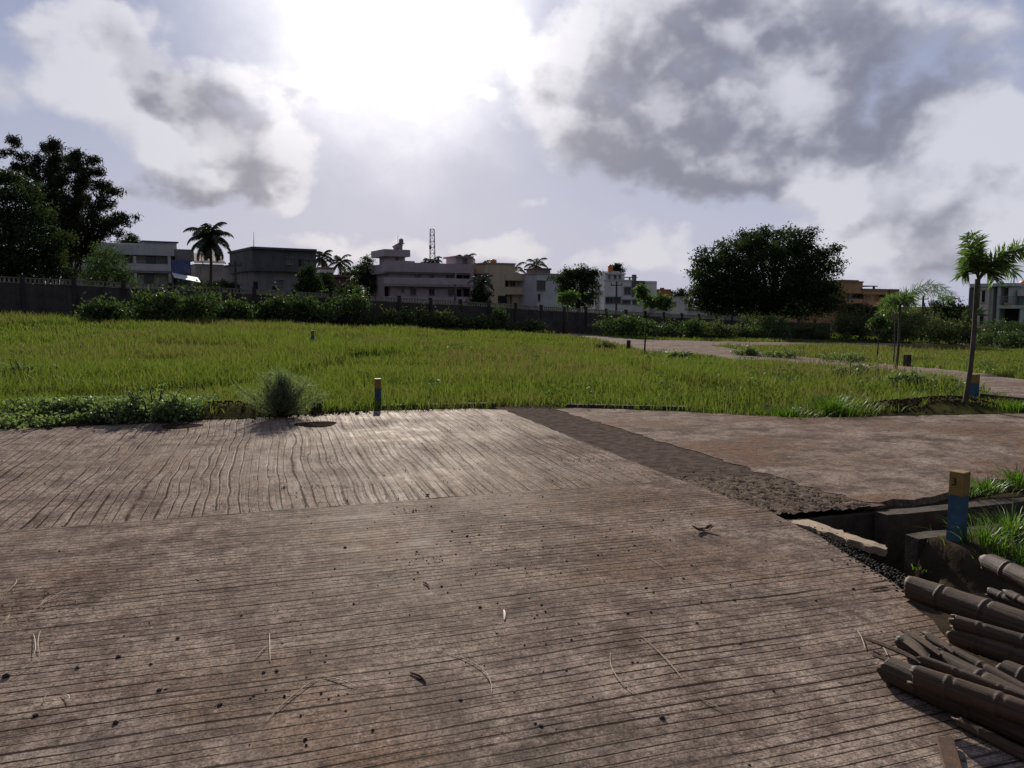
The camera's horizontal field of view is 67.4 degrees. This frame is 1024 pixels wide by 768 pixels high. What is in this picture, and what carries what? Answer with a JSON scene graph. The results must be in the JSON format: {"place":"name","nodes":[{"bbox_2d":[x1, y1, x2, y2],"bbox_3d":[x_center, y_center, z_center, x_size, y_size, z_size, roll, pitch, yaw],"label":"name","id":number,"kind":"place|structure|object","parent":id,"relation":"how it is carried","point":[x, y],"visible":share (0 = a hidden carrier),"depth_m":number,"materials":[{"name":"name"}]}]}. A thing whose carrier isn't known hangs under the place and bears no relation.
{"place":"outdoors","nodes":[
{"label":"outdoors","id":0,"kind":"place"},
{"bbox_2d":[0,409,677,530],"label":"pavement","id":1,"kind":"structure","parent":0,"point":[292,458],"depth_m":7.76,"materials":[{"name":"concrete"}]},
{"bbox_2d":[0,480,1023,767],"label":"pavement","id":2,"kind":"structure","parent":0,"point":[262,576],"depth_m":3.68,"materials":[{"name":"concrete"}]},
{"bbox_2d":[0,551,141,660],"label":"dry litter","id":3,"kind":"object","parent":2,"relation":"on","point":[48,605],"visible":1,"depth_m":4.13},
{"bbox_2d":[2,415,943,765],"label":"soil crumbs","id":4,"kind":"object","parent":2,"relation":"on","point":[428,563],"visible":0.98,"depth_m":4.60,"materials":[{"name":"soil"}]},
{"bbox_2d":[756,511,905,591],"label":"gravel","id":5,"kind":"structure","parent":2,"relation":"on","point":[833,543],"depth_m":4.87,"materials":[{"name":"gravel"}]},
{"bbox_2d":[936,736,961,767],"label":"bark strip","id":6,"kind":"object","parent":2,"relation":"on","point":[949,754],"visible":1,"depth_m":2.73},
{"bbox_2d":[876,656,1023,746],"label":"bamboo pole","id":7,"kind":"object","parent":2,"relation":"on","point":[895,672],"visible":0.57,"depth_m":3.02,"materials":[{"name":"wood"}]},
{"bbox_2d":[907,665,1023,726],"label":"bamboo pole","id":8,"kind":"object","parent":7,"relation":"on","point":[1000,704],"visible":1,"depth_m":2.89,"materials":[{"name":"wood"}]},
{"bbox_2d":[915,654,1023,699],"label":"bamboo pole","id":9,"kind":"object","parent":8,"relation":"on","point":[946,668],"visible":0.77,"depth_m":3.01,"materials":[{"name":"wood"}]},
{"bbox_2d":[894,633,1023,691],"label":"bamboo pole","id":10,"kind":"object","parent":2,"relation":"on","point":[950,659],"visible":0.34,"depth_m":3.29,"materials":[{"name":"wood"}]},
{"bbox_2d":[922,631,1023,688],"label":"bamboo pole","id":11,"kind":"object","parent":10,"relation":"on","point":[959,653],"visible":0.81,"depth_m":3.28,"materials":[{"name":"wood"}]},
{"bbox_2d":[903,576,1023,633],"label":"bamboo pole","id":12,"kind":"object","parent":2,"relation":"on","point":[943,598],"visible":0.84,"depth_m":3.91,"materials":[{"name":"wood"}]},
{"bbox_2d":[946,629,1023,665],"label":"bamboo pole","id":13,"kind":"object","parent":2,"relation":"on","point":[994,650],"visible":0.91,"depth_m":3.48,"materials":[{"name":"wood"}]},
{"bbox_2d":[948,614,1023,647],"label":"bamboo pole","id":14,"kind":"object","parent":13,"relation":"on","point":[968,625],"visible":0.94,"depth_m":3.50,"materials":[{"name":"wood"}]},
{"bbox_2d":[951,716,1023,761],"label":"bamboo pole","id":15,"kind":"object","parent":2,"relation":"on","point":[996,740],"visible":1,"depth_m":2.81,"materials":[{"name":"wood"}]},
{"bbox_2d":[979,554,1023,590],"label":"bamboo pole","id":16,"kind":"object","parent":2,"relation":"on","point":[1005,570],"visible":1,"depth_m":4.48,"materials":[{"name":"wood"}]},
{"bbox_2d":[986,587,1023,610],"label":"bamboo pole","id":17,"kind":"object","parent":2,"relation":"on","point":[996,594],"visible":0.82,"depth_m":4.15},
{"bbox_2d":[995,660,1023,682],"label":"bamboo pole","id":18,"kind":"object","parent":2,"relation":"on","point":[1013,669],"visible":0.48,"depth_m":3.21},
{"bbox_2d":[0,307,1023,666],"bbox_3d":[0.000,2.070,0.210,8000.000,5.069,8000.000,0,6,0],"label":"ground","id":19,"kind":"structure","parent":0,"point":[952,565],"depth_m":6.50,"materials":[{"name":"soil"}]},
{"bbox_2d":[0,166,83,284],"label":"leafy tree","id":20,"kind":"object","parent":19,"relation":"on","point":[18,256],"visible":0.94,"depth_m":48.51,"materials":[{"name":"green plant"}]},
{"bbox_2d":[0,133,143,285],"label":"leafy tree","id":21,"kind":"object","parent":19,"relation":"on","point":[74,206],"visible":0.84,"depth_m":59.82,"materials":[{"name":"green plant"}]},
{"bbox_2d":[36,393,122,411],"bbox_3d":[-6.081,0.265,11.095,1.432,0.271,0.825,0,6,0],"label":"leafy weed","id":22,"kind":"object","parent":19,"relation":"on","point":[68,404],"visible":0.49,"depth_m":10.93,"materials":[{"name":"green plant"}]},
{"bbox_2d":[70,291,137,322],"bbox_3d":[-18.797,-3.494,35.253,2.836,1.610,2.001,0,6,0],"label":"bush","id":23,"kind":"object","parent":19,"relation":"on","point":[99,309],"visible":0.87,"depth_m":35.09,"materials":[{"name":"green plant"}]},
{"bbox_2d":[72,239,143,288],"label":"willowy tree","id":24,"kind":"object","parent":19,"relation":"on","point":[118,274],"visible":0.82,"depth_m":43.09,"materials":[{"name":"green plant"}]},
{"bbox_2d":[0,393,221,428],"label":"creeper","id":25,"kind":"object","parent":19,"relation":"on","point":[9,420],"visible":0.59,"depth_m":10.69,"materials":[{"name":"green plant"}]},
{"bbox_2d":[83,400,154,423],"bbox_3d":[-5.466,0.370,10.732,1.070,0.313,0.703,0,6,0],"label":"leafy weed","id":26,"kind":"object","parent":19,"relation":"on","point":[137,411],"visible":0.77,"depth_m":10.59,"materials":[{"name":"green plant"}]},
{"bbox_2d":[63,240,199,289],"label":"row house","id":27,"kind":"structure","parent":19,"relation":"on","point":[153,261],"depth_m":76.05,"materials":[{"name":"white paint"}]},
{"bbox_2d":[96,382,203,422],"bbox_3d":[-5.009,0.245,10.758,1.340,0.576,0.850,0,6,0],"label":"leafy weed","id":28,"kind":"object","parent":19,"relation":"on","point":[173,406],"visible":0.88,"depth_m":10.62,"materials":[{"name":"green plant"}]},
{"bbox_2d":[121,277,190,322],"bbox_3d":[-18.051,-4.258,39.006,3.625,2.507,2.231,1,6,12],"label":"bush","id":29,"kind":"object","parent":19,"relation":"on","point":[162,308],"visible":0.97,"depth_m":38.71,"materials":[{"name":"green plant"}]},
{"bbox_2d":[163,281,225,323],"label":"bush","id":30,"kind":"object","parent":19,"relation":"on","point":[197,309],"visible":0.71,"depth_m":40.22,"materials":[{"name":"green plant"}]},
{"bbox_2d":[183,222,233,286],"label":"coconut palm","id":31,"kind":"object","parent":19,"relation":"on","point":[206,244],"visible":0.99,"depth_m":68.42,"materials":[{"name":"green plant"}]},
{"bbox_2d":[191,253,225,285],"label":"tiled shed","id":32,"kind":"structure","parent":19,"relation":"on","point":[200,271],"depth_m":92.42,"materials":[{"name":"grey concrete"}]},
{"bbox_2d":[209,290,258,321],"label":"bush","id":33,"kind":"object","parent":19,"relation":"on","point":[236,310],"visible":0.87,"depth_m":42.19,"materials":[{"name":"green plant"}]},
{"bbox_2d":[227,246,316,297],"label":"unplastered house","id":34,"kind":"structure","parent":19,"relation":"on","point":[263,268],"depth_m":83.18,"materials":[{"name":"grey concrete"}]},
{"bbox_2d":[249,282,296,321],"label":"bush","id":35,"kind":"object","parent":19,"relation":"on","point":[272,308],"visible":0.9,"depth_m":44.22,"materials":[{"name":"green plant"}]},
{"bbox_2d":[232,363,328,417],"bbox_3d":[-3.340,0.094,11.220,1.497,0.832,1.146,0,6,0],"label":"feathery bush","id":36,"kind":"object","parent":19,"relation":"on","point":[281,398],"visible":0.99,"depth_m":11.04,"materials":[{"name":"green plant"}]},
{"bbox_2d":[290,263,327,295],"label":"distant tree","id":37,"kind":"object","parent":19,"relation":"on","point":[307,276],"visible":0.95,"depth_m":75.05,"materials":[{"name":"green plant"}]},
{"bbox_2d":[283,290,345,323],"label":"bush","id":38,"kind":"object","parent":19,"relation":"on","point":[303,306],"visible":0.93,"depth_m":45.55,"materials":[{"name":"green plant"}]},
{"bbox_2d":[319,278,371,325],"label":"bush","id":39,"kind":"object","parent":19,"relation":"on","point":[353,311],"visible":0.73,"depth_m":47.42,"materials":[{"name":"green plant"}]},
{"bbox_2d":[349,254,377,300],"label":"distant tree","id":40,"kind":"object","parent":19,"relation":"on","point":[365,278],"visible":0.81,"depth_m":98.90,"materials":[{"name":"green plant"}]},
{"bbox_2d":[353,299,405,326],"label":"bush","id":41,"kind":"object","parent":19,"relation":"on","point":[389,317],"visible":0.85,"depth_m":48.56,"materials":[{"name":"green plant"}]},
{"bbox_2d":[0,275,829,338],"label":"boundary wall","id":42,"kind":"structure","parent":19,"relation":"on","point":[39,297],"depth_m":47.28,"materials":[{"name":"concrete"}]},
{"bbox_2d":[359,249,473,305],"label":"mauve house","id":43,"kind":"structure","parent":19,"relation":"on","point":[395,273],"depth_m":97.34,"materials":[{"name":"paint"}]},
{"bbox_2d":[404,297,458,328],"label":"bush","id":44,"kind":"object","parent":19,"relation":"on","point":[441,319],"visible":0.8,"depth_m":50.46,"materials":[{"name":"green plant"}]},
{"bbox_2d":[449,304,483,329],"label":"bush","id":45,"kind":"object","parent":19,"relation":"on","point":[463,322],"visible":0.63,"depth_m":52.00,"materials":[{"name":"green plant"}]},
{"bbox_2d":[465,288,494,306],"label":"gap tree","id":46,"kind":"object","parent":19,"relation":"on","point":[480,295],"visible":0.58,"depth_m":91.01,"materials":[{"name":"green plant"}]},
{"bbox_2d":[467,274,493,301],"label":"palm","id":47,"kind":"object","parent":19,"relation":"on","point":[481,283],"visible":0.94,"depth_m":90.84,"materials":[{"name":"green plant"}]},
{"bbox_2d":[473,312,505,330],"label":"bush","id":48,"kind":"object","parent":19,"relation":"on","point":[489,322],"visible":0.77,"depth_m":52.98,"materials":[{"name":"green plant"}]},
{"bbox_2d":[474,262,523,308],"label":"beige house","id":49,"kind":"structure","parent":19,"relation":"on","point":[505,278],"depth_m":100.69,"materials":[{"name":"paint"}]},
{"bbox_2d":[489,303,510,330],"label":"bush","id":50,"kind":"object","parent":19,"relation":"on","point":[503,318],"visible":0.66,"depth_m":53.84,"materials":[{"name":"green plant"}]},
{"bbox_2d":[0,395,1008,429],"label":"soil clods","id":51,"kind":"object","parent":19,"relation":"on","point":[897,400],"visible":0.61,"depth_m":11.71,"materials":[{"name":"soil"}]},
{"bbox_2d":[0,309,1023,428],"bbox_3d":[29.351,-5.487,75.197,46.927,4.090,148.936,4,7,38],"label":"field grass","id":52,"kind":"structure","parent":19,"relation":"on","point":[85,375],"depth_m":17.32,"materials":[{"name":"plant"}]},
{"bbox_2d":[0,315,1023,384],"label":"seeding grass","id":53,"kind":"structure","parent":19,"relation":"on","point":[520,352],"depth_m":23.46,"materials":[{"name":"plant"}]},
{"bbox_2d":[508,316,550,332],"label":"bush","id":54,"kind":"object","parent":19,"relation":"on","point":[528,327],"visible":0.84,"depth_m":54.94,"materials":[{"name":"green plant"}]},
{"bbox_2d":[518,268,563,310],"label":"white house","id":55,"kind":"structure","parent":19,"relation":"on","point":[539,289],"depth_m":101.52,"materials":[{"name":"paint"}]},
{"bbox_2d":[556,289,584,334],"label":"sapling","id":56,"kind":"object","parent":19,"relation":"on","point":[566,298],"visible":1,"depth_m":51.50,"materials":[{"name":"green plant"}]},
{"bbox_2d":[545,263,603,311],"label":"dense tree","id":57,"kind":"object","parent":19,"relation":"on","point":[584,278],"visible":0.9,"depth_m":83.91,"materials":[{"name":"green plant"}]},
{"bbox_2d":[570,271,656,315],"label":"pale house","id":58,"kind":"structure","parent":19,"relation":"on","point":[627,300],"depth_m":109.12,"materials":[{"name":"white paint"}]},
{"bbox_2d":[587,306,654,336],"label":"verge shrub","id":59,"kind":"object","parent":19,"relation":"on","point":[623,325],"visible":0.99,"depth_m":56.79,"materials":[{"name":"green plant"}]},
{"bbox_2d":[566,403,687,409],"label":"kerb","id":60,"kind":"structure","parent":19,"relation":"on","point":[606,406],"depth_m":12.20,"materials":[{"name":"concrete"}]},
{"bbox_2d":[495,405,772,478],"bbox_3d":[1.067,0.627,9.725,1.083,0.013,5.756,-2,6,-20],"label":"earth strip","id":61,"kind":"object","parent":19,"relation":"on","point":[642,450],"visible":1,"depth_m":8.78,"materials":[{"name":"soil"}]},
{"bbox_2d":[653,452,868,512],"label":"rubble crumbs","id":62,"kind":"object","parent":61,"relation":"on","point":[783,491],"visible":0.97,"depth_m":6.55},
{"bbox_2d":[633,283,676,352],"bbox_3d":[5.519,-2.451,29.829,1.749,2.970,1.022,2,6,16],"label":"sapling","id":63,"kind":"object","parent":19,"relation":"on","point":[661,302],"visible":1,"depth_m":29.72,"materials":[{"name":"green plant"}]},
{"bbox_2d":[650,296,687,317],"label":"house","id":64,"kind":"structure","parent":19,"relation":"on","point":[679,305],"depth_m":108.45,"materials":[{"name":"white paint"}]},
{"bbox_2d":[654,311,712,338],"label":"verge shrub","id":65,"kind":"object","parent":19,"relation":"on","point":[691,328],"visible":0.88,"depth_m":62.40,"materials":[{"name":"green plant"}]},
{"bbox_2d":[682,316,741,338],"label":"verge shrub","id":66,"kind":"object","parent":19,"relation":"on","point":[717,329],"visible":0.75,"depth_m":65.18,"materials":[{"name":"green plant"}]},
{"bbox_2d":[727,318,773,338],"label":"verge shrub","id":67,"kind":"object","parent":19,"relation":"on","point":[749,331],"visible":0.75,"depth_m":68.92,"materials":[{"name":"green plant"}]},
{"bbox_2d":[680,221,852,322],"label":"spreading tree","id":68,"kind":"object","parent":19,"relation":"on","point":[801,283],"visible":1,"depth_m":85.57,"materials":[{"name":"green plant"}]},
{"bbox_2d":[741,302,807,338],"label":"verge shrub","id":69,"kind":"object","parent":19,"relation":"on","point":[781,328],"visible":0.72,"depth_m":70.46,"materials":[{"name":"green plant"}]},
{"bbox_2d":[760,345,803,358],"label":"roadside weed","id":70,"kind":"object","parent":19,"relation":"on","point":[785,354],"visible":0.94,"depth_m":35.59,"materials":[{"name":"green plant"}]},
{"bbox_2d":[747,404,843,419],"bbox_3d":[4.148,0.422,11.361,1.230,0.167,1.391,-2,6,-17],"label":"grass tuft","id":71,"kind":"object","parent":19,"relation":"on","point":[792,412],"visible":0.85,"depth_m":11.36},
{"bbox_2d":[788,318,835,339],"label":"verge shrub","id":72,"kind":"object","parent":19,"relation":"on","point":[806,330],"visible":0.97,"depth_m":72.34,"materials":[{"name":"green plant"}]},
{"bbox_2d":[786,511,874,545],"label":"culvert wall","id":73,"kind":"structure","parent":19,"relation":"on","point":[860,524],"depth_m":6.12,"materials":[{"name":"concrete"}]},
{"bbox_2d":[785,519,887,555],"bbox_3d":[2.348,1.097,5.591,0.208,0.065,0.877,-4,7,-32],"label":"broken ledge","id":74,"kind":"object","parent":73,"relation":"on","point":[868,546],"visible":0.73,"depth_m":5.48,"materials":[{"name":"beige concrete"}]},
{"bbox_2d":[778,389,891,416],"bbox_3d":[4.990,0.319,11.587,1.861,0.318,1.723,0,6,0],"label":"grass tuft","id":75,"kind":"object","parent":19,"relation":"on","point":[833,403],"visible":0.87,"depth_m":11.56,"materials":[{"name":"plant"}]},
{"bbox_2d":[805,298,874,341],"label":"verge shrub","id":76,"kind":"object","parent":19,"relation":"on","point":[843,333],"visible":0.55,"depth_m":73.48,"materials":[{"name":"green plant"}]},
{"bbox_2d":[792,280,898,332],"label":"brown house","id":77,"kind":"structure","parent":19,"relation":"on","point":[855,292],"depth_m":107.97,"materials":[{"name":"orange paint"}]},
{"bbox_2d":[831,297,888,342],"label":"verge shrub","id":78,"kind":"object","parent":19,"relation":"on","point":[861,335],"visible":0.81,"depth_m":73.55,"materials":[{"name":"green plant"}]},
{"bbox_2d":[833,299,887,338],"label":"distant tree","id":79,"kind":"object","parent":19,"relation":"on","point":[867,309],"visible":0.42,"depth_m":77.50,"materials":[{"name":"green plant"}]},
{"bbox_2d":[865,311,897,355],"bbox_3d":[18.133,-2.327,37.887,1.438,2.582,1.167,0,6,0],"label":"sapling","id":80,"kind":"object","parent":19,"relation":"on","point":[878,322],"visible":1,"depth_m":37.69,"materials":[{"name":"green plant"}]},
{"bbox_2d":[874,291,919,368],"bbox_3d":[11.616,-1.587,22.981,1.675,2.544,1.045,0,6,0],"label":"foxtail palm","id":81,"kind":"object","parent":19,"relation":"on","point":[906,300],"visible":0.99,"depth_m":22.91,"materials":[{"name":"green plant"}]},
{"bbox_2d":[872,309,925,343],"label":"verge shrub","id":82,"kind":"object","parent":19,"relation":"on","point":[890,332],"visible":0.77,"depth_m":73.48,"materials":[{"name":"green plant"}]},
{"bbox_2d":[883,307,932,340],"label":"distant tree","id":83,"kind":"object","parent":19,"relation":"on","point":[914,315],"visible":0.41,"depth_m":79.54,"materials":[{"name":"green plant"}]},
{"bbox_2d":[879,367,942,386],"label":"roadside weed","id":84,"kind":"object","parent":19,"relation":"on","point":[909,377],"visible":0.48,"depth_m":15.20,"materials":[{"name":"green plant"}]},
{"bbox_2d":[880,279,957,361],"bbox_3d":[17.967,-2.720,33.899,3.649,3.970,1.196,0,6,0],"label":"foxtail palm","id":85,"kind":"object","parent":19,"relation":"on","point":[917,289],"visible":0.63,"depth_m":33.83,"materials":[{"name":"green plant"}]},
{"bbox_2d":[889,306,950,343],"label":"verge shrub","id":86,"kind":"object","parent":19,"relation":"on","point":[931,333],"visible":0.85,"depth_m":73.19,"materials":[{"name":"green plant"}]},
{"bbox_2d":[873,497,1023,578],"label":"drain wall","id":87,"kind":"structure","parent":19,"relation":"on","point":[892,527],"depth_m":6.14,"materials":[{"name":"concrete"}]},
{"bbox_2d":[921,309,978,344],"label":"verge shrub","id":88,"kind":"object","parent":19,"relation":"on","point":[949,322],"visible":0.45,"depth_m":73.58,"materials":[{"name":"green plant"}]},
{"bbox_2d":[924,294,978,329],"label":"distant tree","id":89,"kind":"object","parent":19,"relation":"on","point":[949,315],"visible":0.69,"depth_m":81.17,"materials":[{"name":"green plant"}]},
{"bbox_2d":[946,469,970,542],"bbox_3d":[3.109,0.963,5.364,0.100,0.720,0.098,-4,7,-35],"label":"marker post","id":90,"kind":"object","parent":19,"relation":"on","point":[958,497],"visible":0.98,"depth_m":5.32,"materials":[{"name":"blue paint"}]},
{"bbox_2d":[904,523,1014,571],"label":"drain wall","id":91,"kind":"structure","parent":19,"relation":"on","point":[915,543],"depth_m":5.54,"materials":[{"name":"concrete"}]},
{"bbox_2d":[942,312,994,344],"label":"verge shrub","id":92,"kind":"object","parent":19,"relation":"on","point":[961,337],"visible":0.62,"depth_m":72.45,"materials":[{"name":"green plant"}]},
{"bbox_2d":[922,510,1023,554],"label":"bank tuft","id":93,"kind":"object","parent":19,"relation":"on","point":[985,538],"visible":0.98,"depth_m":5.27,"materials":[{"name":"green plant"}]},
{"bbox_2d":[944,468,1022,495],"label":"bank tuft","id":94,"kind":"object","parent":19,"relation":"on","point":[986,485],"visible":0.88,"depth_m":6.71,"materials":[{"name":"green plant"}]},
{"bbox_2d":[944,501,1023,541],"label":"bank tuft","id":95,"kind":"object","parent":19,"relation":"on","point":[1008,522],"visible":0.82,"depth_m":5.48,"materials":[{"name":"green plant"}]},
{"bbox_2d":[950,230,1023,402],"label":"foxtail palm","id":96,"kind":"object","parent":19,"relation":"on","point":[976,259],"visible":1,"depth_m":11.88,"materials":[{"name":"green plant"}]},
{"bbox_2d":[966,322,1023,348],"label":"verge shrub","id":97,"kind":"object","parent":19,"relation":"on","point":[1015,338],"visible":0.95,"depth_m":66.24,"materials":[{"name":"green plant"}]},
{"bbox_2d":[967,283,1023,334],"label":"modern house","id":98,"kind":"structure","parent":19,"relation":"on","point":[998,301],"depth_m":91.73,"materials":[{"name":"grey paint"}]},
{"bbox_2d":[968,532,1023,565],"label":"bank tuft","id":99,"kind":"object","parent":19,"relation":"on","point":[1019,554],"visible":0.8,"depth_m":5.13,"materials":[{"name":"green plant"}]},
{"bbox_2d":[977,317,1023,340],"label":"clipped bush","id":100,"kind":"object","parent":19,"relation":"on","point":[997,327],"visible":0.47,"depth_m":81.84,"materials":[{"name":"green plant"}]},
{"bbox_2d":[982,464,1023,489],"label":"bank tuft","id":101,"kind":"object","parent":19,"relation":"on","point":[1016,475],"visible":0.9,"depth_m":6.98,"materials":[{"name":"green plant"}]},
{"bbox_2d":[0,0,1023,306],"label":"sky","id":102,"kind":"structure","parent":0,"point":[641,135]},
{"bbox_2d":[555,408,1023,512],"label":"pavement","id":103,"kind":"structure","parent":0,"point":[889,461],"depth_m":8.85,"materials":[{"name":"brown concrete"}]},
{"bbox_2d":[669,476,883,514],"bbox_3d":[2.228,0.931,6.729,1.168,0.041,1.492,-2,6,-19],"label":"rubble strip","id":104,"kind":"object","parent":103,"relation":"on","point":[788,487],"visible":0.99,"depth_m":6.59,"materials":[{"name":"gravel"}]},
{"bbox_2d":[557,333,1023,396],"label":"road","id":105,"kind":"structure","parent":0,"point":[1010,386],"depth_m":33.65,"materials":[{"name":"concrete"}]},
{"bbox_2d":[820,350,866,362],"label":"roadside weed","id":106,"kind":"object","parent":105,"relation":"on","point":[851,357],"visible":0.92,"depth_m":33.80,"materials":[{"name":"green plant"}]},
{"bbox_2d":[641,339,1011,346],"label":"side road","id":107,"kind":"structure","parent":0,"point":[686,343],"depth_m":57.50,"materials":[{"name":"concrete"}]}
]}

